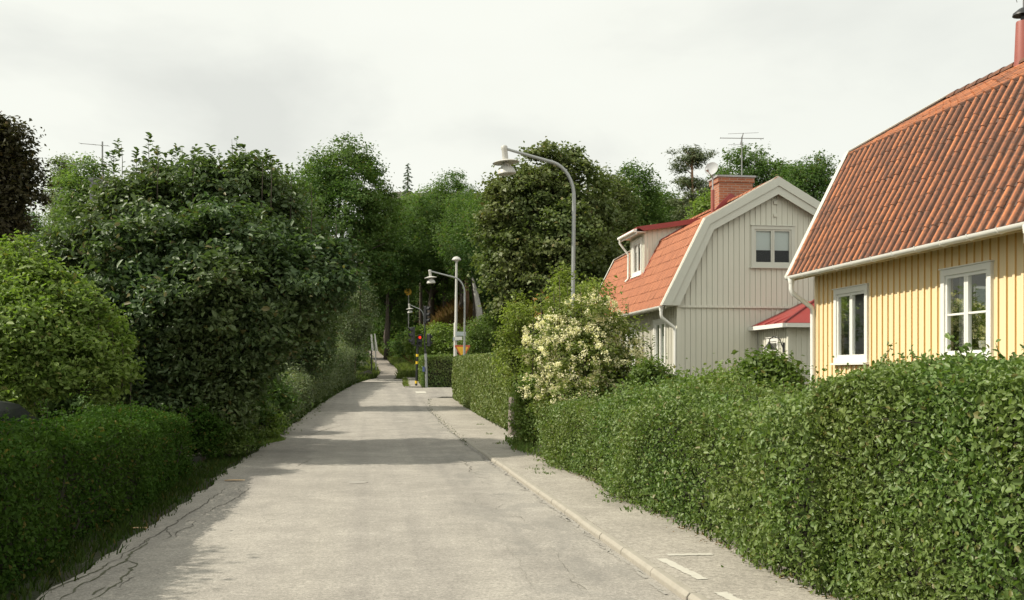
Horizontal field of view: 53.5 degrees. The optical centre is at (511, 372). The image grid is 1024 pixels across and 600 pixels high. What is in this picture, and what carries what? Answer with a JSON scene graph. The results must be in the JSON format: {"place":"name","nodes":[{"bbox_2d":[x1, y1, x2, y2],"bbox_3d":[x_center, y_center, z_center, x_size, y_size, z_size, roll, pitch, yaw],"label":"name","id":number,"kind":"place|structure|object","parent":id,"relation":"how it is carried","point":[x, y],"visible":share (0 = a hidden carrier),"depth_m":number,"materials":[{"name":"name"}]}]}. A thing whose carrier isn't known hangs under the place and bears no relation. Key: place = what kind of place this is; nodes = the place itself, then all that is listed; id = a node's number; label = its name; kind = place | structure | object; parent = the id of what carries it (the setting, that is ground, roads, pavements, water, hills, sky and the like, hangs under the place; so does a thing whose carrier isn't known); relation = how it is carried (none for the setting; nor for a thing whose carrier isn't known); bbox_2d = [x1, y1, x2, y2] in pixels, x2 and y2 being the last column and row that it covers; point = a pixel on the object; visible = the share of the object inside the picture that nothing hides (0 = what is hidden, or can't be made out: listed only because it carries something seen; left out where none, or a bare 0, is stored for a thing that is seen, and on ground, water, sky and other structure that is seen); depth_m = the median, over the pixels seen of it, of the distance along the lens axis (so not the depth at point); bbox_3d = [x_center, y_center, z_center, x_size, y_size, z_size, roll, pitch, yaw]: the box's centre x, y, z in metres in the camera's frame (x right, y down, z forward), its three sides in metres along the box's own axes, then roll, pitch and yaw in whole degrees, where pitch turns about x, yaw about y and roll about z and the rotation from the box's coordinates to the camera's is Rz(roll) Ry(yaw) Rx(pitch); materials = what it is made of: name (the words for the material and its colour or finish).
{"place":"outdoors","nodes":[
{"label":"outdoors","id":0,"kind":"place"},
{"bbox_2d":[36,379,682,599],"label":"road","id":1,"kind":"structure","parent":0,"point":[410,520],"depth_m":11.14,"materials":[{"name":"asphalt"}]},
{"bbox_2d":[44,541,147,599],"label":"mossy cracks","id":2,"kind":"object","parent":1,"relation":"on","point":[103,572],"visible":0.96,"depth_m":8.75,"materials":[{"name":"plant"}]},
{"bbox_2d":[103,423,586,590],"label":"road cracks","id":3,"kind":"object","parent":1,"relation":"on","point":[243,492],"visible":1,"depth_m":11.54,"materials":[{"name":"asphalt"}]},
{"bbox_2d":[425,404,679,599],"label":"gutter dirt","id":4,"kind":"structure","parent":1,"relation":"on","point":[638,571],"depth_m":11.76,"materials":[{"name":"soil"}]},
{"bbox_2d":[466,441,708,599],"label":"kerb","id":5,"kind":"structure","parent":1,"relation":"on","point":[681,590],"depth_m":10.23,"materials":[{"name":"stone"}]},
{"bbox_2d":[359,342,396,378],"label":"footpath","id":6,"kind":"structure","parent":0,"point":[387,369],"depth_m":73.32,"materials":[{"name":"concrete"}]},
{"bbox_2d":[401,377,421,387],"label":"pavement","id":7,"kind":"structure","parent":0,"point":[411,380],"depth_m":55.51,"materials":[{"name":"concrete"}]},
{"bbox_2d":[1,191,859,599],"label":"ground","id":8,"kind":"structure","parent":0,"point":[97,555],"depth_m":10.58,"materials":[{"name":"plant"}]},
{"bbox_2d":[0,401,38,421],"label":"parked car","id":9,"kind":"object","parent":8,"relation":"on","point":[16,410],"depth_m":13.59,"materials":[{"name":"black paint"}]},
{"bbox_2d":[5,207,51,256],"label":"tree","id":10,"kind":"object","parent":8,"relation":"on","point":[40,224],"visible":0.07,"depth_m":111.41,"materials":[{"name":"green plant"}]},
{"bbox_2d":[0,110,62,250],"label":"copper tree","id":11,"kind":"object","parent":8,"relation":"on","point":[18,182],"visible":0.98,"depth_m":39.71,"materials":[{"name":"brown plant"}]},
{"bbox_2d":[19,381,88,419],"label":"thicket shrub","id":12,"kind":"object","parent":8,"relation":"on","point":[66,403],"visible":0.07,"depth_m":25.65,"materials":[{"name":"green plant"}]},
{"bbox_2d":[36,149,79,241],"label":"birch tree","id":13,"kind":"object","parent":8,"relation":"on","point":[54,168],"visible":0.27,"depth_m":71.55,"materials":[{"name":"green plant"}]},
{"bbox_2d":[32,151,112,239],"bbox_3d":[-25.121,-6.658,59.905,5.018,13.466,5.099,0,0,-41],"label":"broadleaf tree","id":14,"kind":"object","parent":8,"relation":"on","point":[72,180],"visible":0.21,"depth_m":59.10,"materials":[{"name":"green plant"}]},
{"bbox_2d":[0,229,146,416],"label":"bush","id":15,"kind":"object","parent":8,"relation":"on","point":[51,338],"visible":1,"depth_m":17.05,"materials":[{"name":"green plant"}]},
{"bbox_2d":[59,360,118,414],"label":"thicket shrub","id":16,"kind":"object","parent":8,"relation":"on","point":[88,404],"visible":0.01,"depth_m":24.31,"materials":[{"name":"green plant"}]},
{"bbox_2d":[0,399,200,599],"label":"hedge","id":17,"kind":"object","parent":8,"relation":"on","point":[63,477],"visible":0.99,"depth_m":10.65,"materials":[{"name":"green plant"}]},
{"bbox_2d":[0,141,221,411],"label":"grey house","id":18,"kind":"structure","parent":8,"relation":"on","point":[91,179],"depth_m":39.70,"materials":[{"name":"tile"}]},
{"bbox_2d":[0,436,269,599],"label":"verge grass","id":19,"kind":"structure","parent":8,"relation":"on","point":[111,536],"depth_m":11.08,"materials":[{"name":"plant"}]},
{"bbox_2d":[9,132,378,436],"bbox_3d":[-6.935,-1.756,22.625,7.830,7.226,7.878,0,0,-8],"label":"bushy tree","id":20,"kind":"object","parent":8,"relation":"on","point":[197,264],"visible":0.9,"depth_m":20.55,"materials":[{"name":"green plant"}]},
{"bbox_2d":[177,400,235,460],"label":"roadside shrub","id":21,"kind":"object","parent":8,"relation":"on","point":[208,433],"visible":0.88,"depth_m":19.61,"materials":[{"name":"green plant"}]},
{"bbox_2d":[190,351,284,424],"bbox_3d":[-7.325,0.513,25.586,3.262,2.630,3.044,0,0,-8],"label":"thicket shrub","id":22,"kind":"object","parent":8,"relation":"on","point":[262,404],"depth_m":25.39,"materials":[{"name":"green plant"}]},
{"bbox_2d":[215,415,260,456],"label":"roadside shrub","id":23,"kind":"object","parent":8,"relation":"on","point":[238,442],"visible":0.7,"depth_m":20.59,"materials":[{"name":"green plant"}]},
{"bbox_2d":[239,422,274,453],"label":"roadside shrub","id":24,"kind":"object","parent":8,"relation":"on","point":[258,434],"visible":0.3,"depth_m":22.58,"materials":[{"name":"green plant"}]},
{"bbox_2d":[250,404,290,436],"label":"roadside shrub","id":25,"kind":"object","parent":8,"relation":"on","point":[273,427],"visible":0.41,"depth_m":26.02,"materials":[{"name":"green plant"}]},
{"bbox_2d":[263,434,286,445],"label":"sunny grass","id":26,"kind":"structure","parent":8,"relation":"on","point":[277,438],"depth_m":25.73,"materials":[{"name":"green plant"}]},
{"bbox_2d":[261,374,312,426],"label":"thicket shrub","id":27,"kind":"object","parent":8,"relation":"on","point":[286,405],"visible":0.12,"depth_m":28.18,"materials":[{"name":"green plant"}]},
{"bbox_2d":[272,165,332,246],"bbox_3d":[-14.120,-6.253,62.121,7.008,13.214,6.586,0,0,-8],"label":"bushy tree","id":28,"kind":"object","parent":8,"relation":"on","point":[309,226],"visible":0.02,"depth_m":61.38,"materials":[{"name":"green plant"}]},
{"bbox_2d":[261,336,362,432],"bbox_3d":[-9.085,-0.245,41.836,4.133,4.270,31.017,0,0,-5],"label":"hedge","id":29,"kind":"object","parent":8,"relation":"on","point":[304,384],"visible":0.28,"depth_m":41.68,"materials":[{"name":"green plant"}]},
{"bbox_2d":[284,158,343,237],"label":"oak tree","id":30,"kind":"object","parent":8,"relation":"on","point":[297,176],"visible":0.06,"depth_m":83.47,"materials":[{"name":"green plant"}]},
{"bbox_2d":[276,285,364,401],"bbox_3d":[-8.185,-1.578,40.107,4.733,6.221,3.960,0,0,-8],"label":"bushy tree","id":31,"kind":"object","parent":8,"relation":"on","point":[323,352],"visible":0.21,"depth_m":39.78,"materials":[{"name":"green plant"}]},
{"bbox_2d":[266,373,376,436],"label":"verge grass","id":32,"kind":"structure","parent":8,"relation":"on","point":[346,385],"depth_m":48.84,"materials":[{"name":"plant"}]},
{"bbox_2d":[291,131,417,339],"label":"oak tree","id":33,"kind":"object","parent":8,"relation":"on","point":[334,181],"visible":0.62,"depth_m":74.77,"materials":[{"name":"green plant"}]},
{"bbox_2d":[337,334,373,370],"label":"wood shrub","id":34,"kind":"object","parent":8,"relation":"on","point":[359,359],"visible":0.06,"depth_m":67.22,"materials":[{"name":"green plant"}]},
{"bbox_2d":[333,281,384,376],"bbox_3d":[-9.125,-2.574,58.884,3.246,6.221,3.062,0,0,32],"label":"tree","id":35,"kind":"object","parent":8,"relation":"on","point":[362,327],"visible":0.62,"depth_m":58.71,"materials":[{"name":"green plant"}]},
{"bbox_2d":[351,349,380,377],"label":"path grass","id":36,"kind":"structure","parent":8,"relation":"on","point":[373,371],"depth_m":67.48,"materials":[{"name":"plant"}]},
{"bbox_2d":[346,312,409,350],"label":"tree","id":37,"kind":"object","parent":8,"relation":"on","point":[379,333],"visible":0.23,"depth_m":101.38,"materials":[{"name":"green plant"}]},
{"bbox_2d":[346,209,435,359],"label":"tree","id":38,"kind":"object","parent":8,"relation":"on","point":[405,254],"visible":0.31,"depth_m":83.79,"materials":[{"name":"green plant"}]},
{"bbox_2d":[351,195,433,353],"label":"broadleaf tree","id":39,"kind":"object","parent":8,"relation":"on","point":[401,304],"visible":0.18,"depth_m":87.37,"materials":[{"name":"green plant"}]},
{"bbox_2d":[384,330,407,355],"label":"wood shrub","id":40,"kind":"object","parent":8,"relation":"on","point":[398,340],"visible":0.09,"depth_m":80.07,"materials":[{"name":"green plant"}]},
{"bbox_2d":[362,286,442,339],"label":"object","id":41,"kind":"object","parent":8,"relation":"on","point":[412,321],"visible":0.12,"depth_m":102.02,"materials":[{"name":"green plant"}]},
{"bbox_2d":[401,163,413,208],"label":"spruce tree","id":42,"kind":"object","parent":8,"relation":"on","point":[408,181],"visible":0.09,"depth_m":111.95,"materials":[{"name":"green plant"}]},
{"bbox_2d":[377,299,443,378],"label":"meadow grass","id":43,"kind":"structure","parent":8,"relation":"on","point":[404,368],"depth_m":70.30,"materials":[{"name":"plant"}]},
{"bbox_2d":[382,325,440,357],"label":"wood shrub","id":44,"kind":"object","parent":8,"relation":"on","point":[400,349],"visible":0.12,"depth_m":79.88,"materials":[{"name":"green plant"}]},
{"bbox_2d":[400,323,428,366],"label":"roadside shrub","id":45,"kind":"object","parent":8,"relation":"on","point":[409,346],"visible":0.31,"depth_m":62.73,"materials":[{"name":"green plant"}]},
{"bbox_2d":[407,327,421,385],"bbox_3d":[-5.122,-0.773,53.723,0.746,3.306,0.388,0,0,13],"label":"traffic signal","id":46,"kind":"object","parent":8,"relation":"on","point":[412,336],"visible":0.99,"depth_m":53.72,"materials":[{"name":"black paint"}]},
{"bbox_2d":[397,187,451,325],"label":"tree","id":47,"kind":"object","parent":8,"relation":"on","point":[422,212],"visible":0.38,"depth_m":91.45,"materials":[{"name":"green plant"}]},
{"bbox_2d":[423,306,432,387],"bbox_3d":[-4.418,-1.310,53.590,0.601,4.409,0.366,0,0,-30],"label":"traffic signal","id":48,"kind":"object","parent":8,"relation":"on","point":[427,320],"visible":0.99,"depth_m":53.54,"materials":[{"name":"metal"}]},
{"bbox_2d":[396,179,464,320],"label":"broadleaf tree","id":49,"kind":"object","parent":8,"relation":"on","point":[434,288],"visible":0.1,"depth_m":97.71,"materials":[{"name":"green plant"}]},
{"bbox_2d":[414,320,469,357],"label":"roadside shrub","id":50,"kind":"object","parent":8,"relation":"on","point":[442,341],"visible":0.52,"depth_m":59.54,"materials":[{"name":"green plant"}]},
{"bbox_2d":[407,167,478,306],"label":"tree","id":51,"kind":"object","parent":8,"relation":"on","point":[456,185],"visible":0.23,"depth_m":97.02,"materials":[{"name":"green plant"}]},
{"bbox_2d":[424,270,465,354],"bbox_3d":[-2.890,-1.425,43.882,1.796,6.039,0.550,0,0,-8],"label":"street lamp","id":52,"kind":"object","parent":8,"relation":"on","point":[430,280],"visible":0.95,"depth_m":43.95,"materials":[{"name":"metal"}]},
{"bbox_2d":[412,278,485,298],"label":"tree","id":53,"kind":"object","parent":8,"relation":"on","point":[470,289],"visible":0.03,"depth_m":100.82,"materials":[{"name":"green plant"}]},
{"bbox_2d":[420,180,486,318],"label":"tree","id":54,"kind":"object","parent":8,"relation":"on","point":[454,208],"visible":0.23,"depth_m":85.55,"materials":[{"name":"green plant"}]},
{"bbox_2d":[423,187,485,308],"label":"broadleaf tree","id":55,"kind":"object","parent":8,"relation":"on","point":[461,301],"visible":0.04,"depth_m":91.76,"materials":[{"name":"green plant"}]},
{"bbox_2d":[452,256,460,355],"bbox_3d":[-2.703,-2.241,49.504,0.450,6.856,0.450,0,0,-8],"label":"lamp post","id":56,"kind":"object","parent":8,"relation":"on","point":[456,259],"visible":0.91,"depth_m":49.44,"materials":[{"name":"metal"}]},
{"bbox_2d":[455,332,465,339],"bbox_3d":[-2.486,-1.779,48.939,0.535,0.402,0.050,0,0,-8],"label":"street sign","id":57,"kind":"object","parent":56,"relation":"attached to","point":[459,335],"visible":0.88,"depth_m":48.91,"materials":[{"name":"metal"}]},
{"bbox_2d":[432,196,485,318],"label":"tree","id":58,"kind":"object","parent":8,"relation":"on","point":[451,237],"visible":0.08,"depth_m":83.03,"materials":[{"name":"green plant"}]},
{"bbox_2d":[455,345,469,354],"bbox_3d":[-2.367,-0.031,48.437,0.747,2.572,0.086,0,0,-8],"label":"yield sign","id":59,"kind":"object","parent":8,"relation":"on","point":[459,348],"visible":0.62,"depth_m":48.39,"materials":[{"name":"metal"}]},
{"bbox_2d":[429,190,497,322],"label":"tree","id":60,"kind":"object","parent":8,"relation":"on","point":[458,231],"visible":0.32,"depth_m":79.44,"materials":[{"name":"green plant"}]},
{"bbox_2d":[402,294,526,363],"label":"bracken","id":61,"kind":"object","parent":8,"relation":"on","point":[447,316],"visible":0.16,"depth_m":90.77,"materials":[{"name":"plant"}]},
{"bbox_2d":[457,319,497,354],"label":"garden shrub","id":62,"kind":"object","parent":8,"relation":"on","point":[480,331],"visible":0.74,"depth_m":55.73,"materials":[{"name":"green plant"}]},
{"bbox_2d":[469,287,510,302],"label":"wood shrub","id":63,"kind":"object","parent":8,"relation":"on","point":[483,297],"visible":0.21,"depth_m":94.08,"materials":[{"name":"green plant"}]},
{"bbox_2d":[459,312,521,351],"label":"garden shrub","id":64,"kind":"object","parent":8,"relation":"on","point":[488,321],"visible":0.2,"depth_m":57.19,"materials":[{"name":"green plant"}]},
{"bbox_2d":[418,352,586,387],"bbox_3d":[-0.324,-0.215,58.871,10.476,2.245,9.554,0,0,-8],"label":"hedge","id":65,"kind":"object","parent":8,"relation":"on","point":[439,368],"visible":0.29,"depth_m":53.84,"materials":[{"name":"green plant"}]},
{"bbox_2d":[508,397,514,434],"bbox_3d":[0.007,1.335,27.700,0.224,1.350,0.220,0,0,-8],"label":"stone post","id":66,"kind":"object","parent":8,"relation":"on","point":[509,414],"visible":0.39,"depth_m":27.62,"materials":[{"name":"stone"}]},
{"bbox_2d":[451,350,580,432],"bbox_3d":[-0.360,0.417,37.510,2.328,2.576,18.532,0,0,-8],"label":"hedge","id":67,"kind":"object","parent":8,"relation":"on","point":[473,390],"visible":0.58,"depth_m":35.69,"materials":[{"name":"green plant"}]},
{"bbox_2d":[487,288,557,405],"bbox_3d":[0.544,-0.305,28.497,2.417,4.135,2.228,0,0,-8],"label":"garden shrub","id":68,"kind":"object","parent":8,"relation":"on","point":[514,318],"visible":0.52,"depth_m":28.42,"materials":[{"name":"green plant"}]},
{"bbox_2d":[503,371,546,446],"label":"ivy bush","id":69,"kind":"object","parent":8,"relation":"on","point":[525,429],"visible":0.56,"depth_m":23.00,"materials":[{"name":"green plant"}]},
{"bbox_2d":[492,145,575,379],"bbox_3d":[0.461,-1.307,20.885,1.736,6.691,0.550,0,0,-8],"label":"street lamp","id":70,"kind":"object","parent":8,"relation":"on","point":[505,163],"visible":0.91,"depth_m":20.93,"materials":[{"name":"metal"}]},
{"bbox_2d":[462,136,627,333],"bbox_3d":[2.030,-6.162,57.175,10.112,13.812,9.591,0,0,-8],"label":"maple tree","id":71,"kind":"object","parent":8,"relation":"on","point":[519,251],"visible":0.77,"depth_m":55.27,"materials":[{"name":"green plant"}]},
{"bbox_2d":[530,260,587,362],"bbox_3d":[1.137,-0.467,24.521,1.413,4.511,1.427,0,0,9],"label":"vine bush","id":72,"kind":"object","parent":8,"relation":"on","point":[558,277],"visible":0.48,"depth_m":24.39,"materials":[{"name":"green plant"}]},
{"bbox_2d":[510,271,656,424],"bbox_3d":[1.490,-0.062,19.443,2.928,3.816,2.616,0,0,-33],"label":"flowering bush","id":73,"kind":"object","parent":8,"relation":"on","point":[570,339],"visible":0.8,"depth_m":19.15,"materials":[{"name":"white plant"}]},
{"bbox_2d":[570,273,622,379],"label":"vine bush","id":74,"kind":"object","parent":8,"relation":"on","point":[591,286],"visible":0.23,"depth_m":25.22,"materials":[{"name":"green plant"}]},
{"bbox_2d":[593,365,628,389],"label":"garden shrub","id":75,"kind":"object","parent":8,"relation":"on","point":[622,377],"visible":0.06,"depth_m":19.22,"materials":[{"name":"green plant"}]},
{"bbox_2d":[581,164,650,281],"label":"broadleaf tree","id":76,"kind":"object","parent":8,"relation":"on","point":[623,200],"visible":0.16,"depth_m":67.46,"materials":[{"name":"green plant"}]},
{"bbox_2d":[606,157,670,247],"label":"broadleaf tree","id":77,"kind":"object","parent":8,"relation":"on","point":[648,189],"visible":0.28,"depth_m":74.11,"materials":[{"name":"green plant"}]},
{"bbox_2d":[614,352,687,394],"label":"garden shrub","id":78,"kind":"object","parent":8,"relation":"on","point":[640,371],"visible":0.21,"depth_m":18.20,"materials":[{"name":"green plant"}]},
{"bbox_2d":[638,179,684,224],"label":"broadleaf tree","id":79,"kind":"object","parent":8,"relation":"on","point":[662,192],"visible":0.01,"depth_m":99.57,"materials":[{"name":"green plant"}]},
{"bbox_2d":[641,185,690,223],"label":"broadleaf tree","id":80,"kind":"object","parent":8,"relation":"on","point":[669,207],"visible":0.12,"depth_m":89.42,"materials":[{"name":"green plant"}]},
{"bbox_2d":[653,369,687,389],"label":"garden shrub","id":81,"kind":"object","parent":8,"relation":"on","point":[676,376],"depth_m":16.43,"materials":[{"name":"green plant"}]},
{"bbox_2d":[661,144,719,219],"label":"pine tree","id":82,"kind":"object","parent":8,"relation":"on","point":[691,158],"visible":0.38,"depth_m":71.84,"materials":[{"name":"green plant"}]},
{"bbox_2d":[675,188,710,220],"bbox_3d":[11.621,-5.145,59.839,4.132,11.582,4.360,0,0,-8],"label":"broadleaf tree","id":83,"kind":"object","parent":8,"relation":"on","point":[703,204],"visible":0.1,"depth_m":59.31,"materials":[{"name":"green plant"}]},
{"bbox_2d":[674,361,740,390],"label":"garden shrub","id":84,"kind":"object","parent":8,"relation":"on","point":[719,372],"visible":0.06,"depth_m":14.64,"materials":[{"name":"green plant"}]},
{"bbox_2d":[600,133,820,394],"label":"beige house","id":85,"kind":"structure","parent":8,"relation":"on","point":[709,287],"depth_m":26.87,"materials":[{"name":"paint"}]},
{"bbox_2d":[626,324,635,365],"bbox_3d":[3.667,-0.829,31.265,0.095,1.318,1.140,0,0,-8],"label":"window","id":86,"kind":"structure","parent":85,"relation":"in","point":[632,324],"depth_m":31.20,"materials":[{"name":"white paint"}]},
{"bbox_2d":[652,318,665,366],"bbox_3d":[4.102,-0.829,28.170,0.095,1.318,1.190,0,0,-8],"label":"window","id":87,"kind":"structure","parent":85,"relation":"in","point":[659,326],"depth_m":28.20,"materials":[{"name":"white paint"}]},
{"bbox_2d":[749,225,794,268],"bbox_3d":[6.917,-3.337,26.950,1.280,1.143,0.130,0,0,-8],"label":"window","id":88,"kind":"structure","parent":85,"relation":"in","point":[772,238],"depth_m":26.97,"materials":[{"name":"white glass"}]},
{"bbox_2d":[525,341,956,596],"bbox_3d":[2.114,0.834,14.322,2.620,2.223,13.845,0,0,-8],"label":"hedge","id":89,"kind":"object","parent":8,"relation":"on","point":[719,457],"visible":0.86,"depth_m":10.77,"materials":[{"name":"green plant"}]},
{"bbox_2d":[708,141,801,187],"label":"broadleaf tree","id":90,"kind":"object","parent":8,"relation":"on","point":[761,169],"visible":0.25,"depth_m":80.85,"materials":[{"name":"green plant"}]},
{"bbox_2d":[721,342,816,397],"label":"garden shrub","id":91,"kind":"object","parent":8,"relation":"on","point":[770,361],"visible":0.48,"depth_m":13.99,"materials":[{"name":"green plant"}]},
{"bbox_2d":[778,148,840,201],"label":"broadleaf tree","id":92,"kind":"object","parent":8,"relation":"on","point":[817,180],"visible":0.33,"depth_m":73.19,"materials":[{"name":"green plant"}]},
{"bbox_2d":[784,0,1023,387],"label":"yellow house","id":93,"kind":"structure","parent":8,"relation":"on","point":[914,235],"depth_m":14.92,"materials":[{"name":"paint"}]},
{"bbox_2d":[830,283,868,364],"bbox_3d":[5.659,-0.792,16.998,0.120,1.313,1.270,0,0,-8],"label":"window","id":94,"kind":"structure","parent":93,"relation":"in","point":[850,303],"depth_m":16.98,"materials":[{"name":"white paint"}]},
{"bbox_2d":[938,260,994,359],"bbox_3d":[6.132,-0.814,13.722,0.095,1.288,1.210,0,0,-8],"label":"window","id":95,"kind":"structure","parent":93,"relation":"in","point":[966,290],"depth_m":13.68,"materials":[{"name":"white paint"}]},
{"bbox_2d":[801,332,1023,599],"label":"hedge","id":96,"kind":"object","parent":8,"relation":"on","point":[940,511],"visible":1,"depth_m":6.48,"materials":[{"name":"green plant"}]},
{"bbox_2d":[427,387,452,397],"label":"side street","id":97,"kind":"structure","parent":0,"point":[444,392],"depth_m":50.31,"materials":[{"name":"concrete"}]},
{"bbox_2d":[0,0,1022,241],"label":"sky","id":98,"kind":"structure","parent":0,"point":[438,85],"materials":[{"name":"white"}]},
{"bbox_2d":[430,398,858,599],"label":"pavement","id":99,"kind":"structure","parent":0,"point":[653,538],"depth_m":10.86,"materials":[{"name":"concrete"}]},
{"bbox_2d":[499,434,546,457],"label":"pavement weeds","id":100,"kind":"object","parent":99,"relation":"on","point":[526,446],"visible":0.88,"depth_m":21.78,"materials":[{"name":"green plant"}]},
{"bbox_2d":[478,424,673,517],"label":"pavement sprouts","id":101,"kind":"object","parent":99,"relation":"on","point":[608,501],"visible":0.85,"depth_m":12.84,"materials":[{"name":"green plant"}]},
{"bbox_2d":[469,409,848,599],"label":"hedge weeds","id":102,"kind":"object","parent":99,"relation":"on","point":[798,578],"visible":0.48,"depth_m":9.99,"materials":[{"name":"plant"}]},
{"bbox_2d":[537,456,834,597],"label":"leaf litter","id":103,"kind":"object","parent":99,"relation":"on","point":[781,576],"visible":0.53,"depth_m":9.97,"materials":[{"name":"plant"}]},
{"bbox_2d":[658,553,742,599],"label":"worn pavement line","id":104,"kind":"object","parent":99,"relation":"on","point":[725,595],"visible":1,"depth_m":8.64,"materials":[{"name":"paint"}]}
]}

